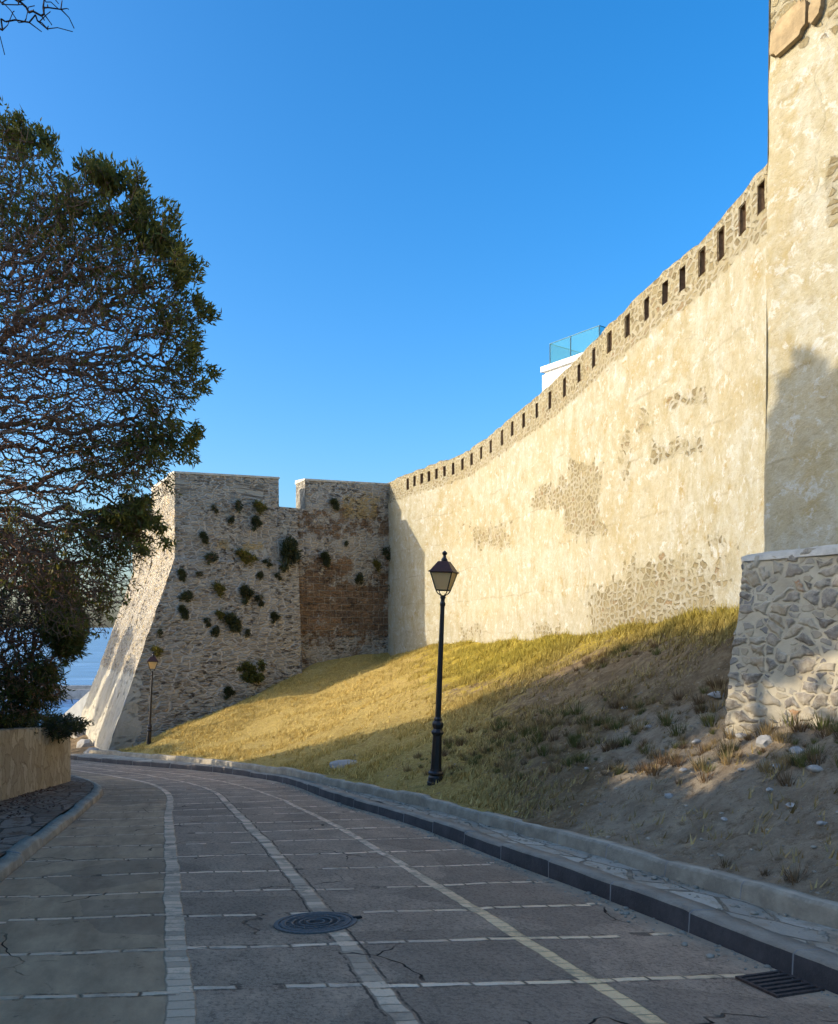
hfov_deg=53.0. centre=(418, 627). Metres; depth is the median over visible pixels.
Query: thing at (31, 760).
wall
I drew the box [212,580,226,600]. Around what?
wall plant
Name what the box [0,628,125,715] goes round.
sea
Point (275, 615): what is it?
wall plant
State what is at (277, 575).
wall plant
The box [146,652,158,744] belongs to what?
street lamp
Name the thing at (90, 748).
stone
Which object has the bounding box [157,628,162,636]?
wall plant
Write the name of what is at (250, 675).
bush
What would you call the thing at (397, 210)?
sky
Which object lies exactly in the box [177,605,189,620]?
wall plant
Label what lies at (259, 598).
wall plant
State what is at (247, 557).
wall plant
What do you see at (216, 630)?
wall plant
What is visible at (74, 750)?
verge
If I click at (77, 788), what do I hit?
pavement
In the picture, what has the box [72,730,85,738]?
stone
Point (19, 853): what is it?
kerb
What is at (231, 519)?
wall plant
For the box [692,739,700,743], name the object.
stone
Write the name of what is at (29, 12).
bare tree
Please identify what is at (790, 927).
pavement
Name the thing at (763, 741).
stone
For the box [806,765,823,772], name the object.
stone
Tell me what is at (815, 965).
kerb
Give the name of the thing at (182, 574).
wall plant
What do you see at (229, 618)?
wall plant
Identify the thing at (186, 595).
wall plant
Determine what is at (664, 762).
grass tufts
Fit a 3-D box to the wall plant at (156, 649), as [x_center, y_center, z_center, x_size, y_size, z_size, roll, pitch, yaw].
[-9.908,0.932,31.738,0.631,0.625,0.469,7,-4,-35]
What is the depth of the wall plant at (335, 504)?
36.49 m
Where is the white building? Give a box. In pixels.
[540,353,581,390]
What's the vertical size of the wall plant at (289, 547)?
1.739 m
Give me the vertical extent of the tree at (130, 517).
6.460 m
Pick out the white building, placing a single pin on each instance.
(553, 371)
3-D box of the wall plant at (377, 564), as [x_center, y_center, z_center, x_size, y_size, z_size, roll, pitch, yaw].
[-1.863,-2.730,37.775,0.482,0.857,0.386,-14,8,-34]
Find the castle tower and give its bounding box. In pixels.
[764,0,837,551]
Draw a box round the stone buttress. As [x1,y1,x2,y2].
[725,544,837,740]
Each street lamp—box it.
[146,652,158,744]
[427,551,458,785]
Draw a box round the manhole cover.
[274,911,361,933]
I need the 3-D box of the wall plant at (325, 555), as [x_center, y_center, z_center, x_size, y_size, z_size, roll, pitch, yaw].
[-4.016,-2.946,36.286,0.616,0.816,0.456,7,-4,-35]
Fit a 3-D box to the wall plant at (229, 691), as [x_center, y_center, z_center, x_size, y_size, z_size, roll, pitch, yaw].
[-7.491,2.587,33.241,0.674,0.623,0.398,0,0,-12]
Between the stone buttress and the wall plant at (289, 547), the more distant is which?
the wall plant at (289, 547)
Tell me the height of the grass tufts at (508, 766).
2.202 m
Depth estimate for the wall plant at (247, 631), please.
33.88 m
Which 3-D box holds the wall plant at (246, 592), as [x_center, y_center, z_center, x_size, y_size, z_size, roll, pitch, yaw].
[-7.008,-1.363,34.045,0.789,0.944,0.647,-17,10,-34]
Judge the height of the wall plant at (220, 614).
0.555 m
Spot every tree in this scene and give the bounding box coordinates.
[0,0,73,54]
[0,97,225,639]
[0,505,97,728]
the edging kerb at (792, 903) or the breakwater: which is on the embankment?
the edging kerb at (792, 903)
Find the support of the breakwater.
on the sea
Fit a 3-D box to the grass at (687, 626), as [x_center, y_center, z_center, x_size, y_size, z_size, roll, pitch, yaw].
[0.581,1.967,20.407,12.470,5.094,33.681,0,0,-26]
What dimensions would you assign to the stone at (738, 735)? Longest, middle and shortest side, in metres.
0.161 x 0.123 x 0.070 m
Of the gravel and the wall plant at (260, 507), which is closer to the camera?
the gravel
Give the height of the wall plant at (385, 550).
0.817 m
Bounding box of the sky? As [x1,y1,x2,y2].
[0,0,768,627]
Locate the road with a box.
[0,760,837,1023]
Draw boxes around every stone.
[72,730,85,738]
[76,739,92,747]
[83,747,98,752]
[329,759,356,768]
[664,793,672,798]
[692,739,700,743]
[707,691,723,697]
[735,733,746,738]
[756,735,774,747]
[785,802,795,807]
[789,746,804,753]
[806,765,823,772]
[816,821,827,825]
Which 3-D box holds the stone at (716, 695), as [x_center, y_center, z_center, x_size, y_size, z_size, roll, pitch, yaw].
[3.602,0.811,10.095,0.198,0.082,0.290,0,0,38]
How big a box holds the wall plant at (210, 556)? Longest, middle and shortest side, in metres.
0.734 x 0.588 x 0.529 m
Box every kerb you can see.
[0,775,102,882]
[71,755,837,994]
[89,750,837,928]
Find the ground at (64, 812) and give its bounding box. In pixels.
[0,794,87,857]
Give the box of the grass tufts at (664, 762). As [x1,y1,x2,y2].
[415,641,837,884]
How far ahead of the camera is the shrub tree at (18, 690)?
15.31 m
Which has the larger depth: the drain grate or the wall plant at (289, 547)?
the wall plant at (289, 547)
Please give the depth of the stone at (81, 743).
33.31 m
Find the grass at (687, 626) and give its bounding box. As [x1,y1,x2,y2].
[118,599,837,895]
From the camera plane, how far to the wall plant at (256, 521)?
34.34 m
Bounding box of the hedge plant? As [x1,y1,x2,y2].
[0,708,94,743]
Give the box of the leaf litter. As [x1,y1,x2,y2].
[0,786,72,842]
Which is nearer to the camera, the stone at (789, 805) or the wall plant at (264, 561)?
the stone at (789, 805)
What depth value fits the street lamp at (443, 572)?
12.77 m
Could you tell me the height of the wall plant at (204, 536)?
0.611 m
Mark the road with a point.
(133, 894)
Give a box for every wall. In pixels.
[0,727,70,800]
[63,691,120,749]
[388,163,767,655]
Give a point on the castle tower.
(801, 460)
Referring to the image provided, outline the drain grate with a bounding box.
[735,970,824,997]
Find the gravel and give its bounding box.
[256,647,837,1010]
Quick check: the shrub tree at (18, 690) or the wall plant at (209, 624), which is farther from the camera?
the wall plant at (209, 624)
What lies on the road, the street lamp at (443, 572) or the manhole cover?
the manhole cover
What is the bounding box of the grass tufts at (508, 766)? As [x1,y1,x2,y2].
[399,647,837,780]
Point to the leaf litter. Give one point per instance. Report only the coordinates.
(40, 792)
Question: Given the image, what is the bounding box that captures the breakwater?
[3,685,126,699]
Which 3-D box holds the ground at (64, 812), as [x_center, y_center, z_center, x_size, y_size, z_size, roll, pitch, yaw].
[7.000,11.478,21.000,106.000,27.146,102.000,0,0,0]
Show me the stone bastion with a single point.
(333, 611)
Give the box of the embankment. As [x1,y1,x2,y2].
[121,613,837,901]
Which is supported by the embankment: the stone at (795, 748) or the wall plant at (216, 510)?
the stone at (795, 748)
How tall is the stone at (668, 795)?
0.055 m
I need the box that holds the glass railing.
[549,325,605,363]
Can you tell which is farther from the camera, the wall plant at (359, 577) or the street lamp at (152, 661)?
the wall plant at (359, 577)
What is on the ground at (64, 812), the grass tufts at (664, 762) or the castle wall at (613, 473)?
the castle wall at (613, 473)
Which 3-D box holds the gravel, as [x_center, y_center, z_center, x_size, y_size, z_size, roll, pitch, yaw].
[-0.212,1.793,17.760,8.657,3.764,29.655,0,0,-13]
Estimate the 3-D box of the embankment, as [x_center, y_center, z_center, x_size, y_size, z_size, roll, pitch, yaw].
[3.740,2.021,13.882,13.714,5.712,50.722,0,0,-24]
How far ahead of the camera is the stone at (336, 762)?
16.98 m
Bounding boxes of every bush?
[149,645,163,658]
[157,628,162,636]
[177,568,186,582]
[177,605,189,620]
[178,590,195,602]
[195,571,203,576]
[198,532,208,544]
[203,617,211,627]
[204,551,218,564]
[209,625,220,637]
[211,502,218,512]
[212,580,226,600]
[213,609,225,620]
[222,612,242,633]
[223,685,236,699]
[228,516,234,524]
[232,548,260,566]
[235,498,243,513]
[236,658,266,683]
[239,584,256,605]
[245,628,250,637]
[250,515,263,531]
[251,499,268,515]
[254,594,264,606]
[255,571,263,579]
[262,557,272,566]
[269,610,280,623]
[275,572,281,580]
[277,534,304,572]
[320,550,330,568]
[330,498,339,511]
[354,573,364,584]
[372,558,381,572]
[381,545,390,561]
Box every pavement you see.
[0,776,93,855]
[71,753,837,953]
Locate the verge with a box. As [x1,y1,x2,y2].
[71,735,95,753]
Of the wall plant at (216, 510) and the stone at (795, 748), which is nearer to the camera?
the stone at (795, 748)
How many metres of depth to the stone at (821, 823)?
6.43 m
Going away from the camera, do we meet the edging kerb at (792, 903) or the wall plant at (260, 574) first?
the edging kerb at (792, 903)
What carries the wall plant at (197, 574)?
attached to the stone bastion
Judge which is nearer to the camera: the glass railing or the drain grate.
the drain grate
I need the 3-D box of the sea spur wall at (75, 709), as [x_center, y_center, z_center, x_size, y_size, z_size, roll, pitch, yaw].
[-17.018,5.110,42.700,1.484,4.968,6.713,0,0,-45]
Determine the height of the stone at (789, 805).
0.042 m
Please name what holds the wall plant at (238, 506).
attached to the stone bastion
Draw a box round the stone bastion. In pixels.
[81,471,388,749]

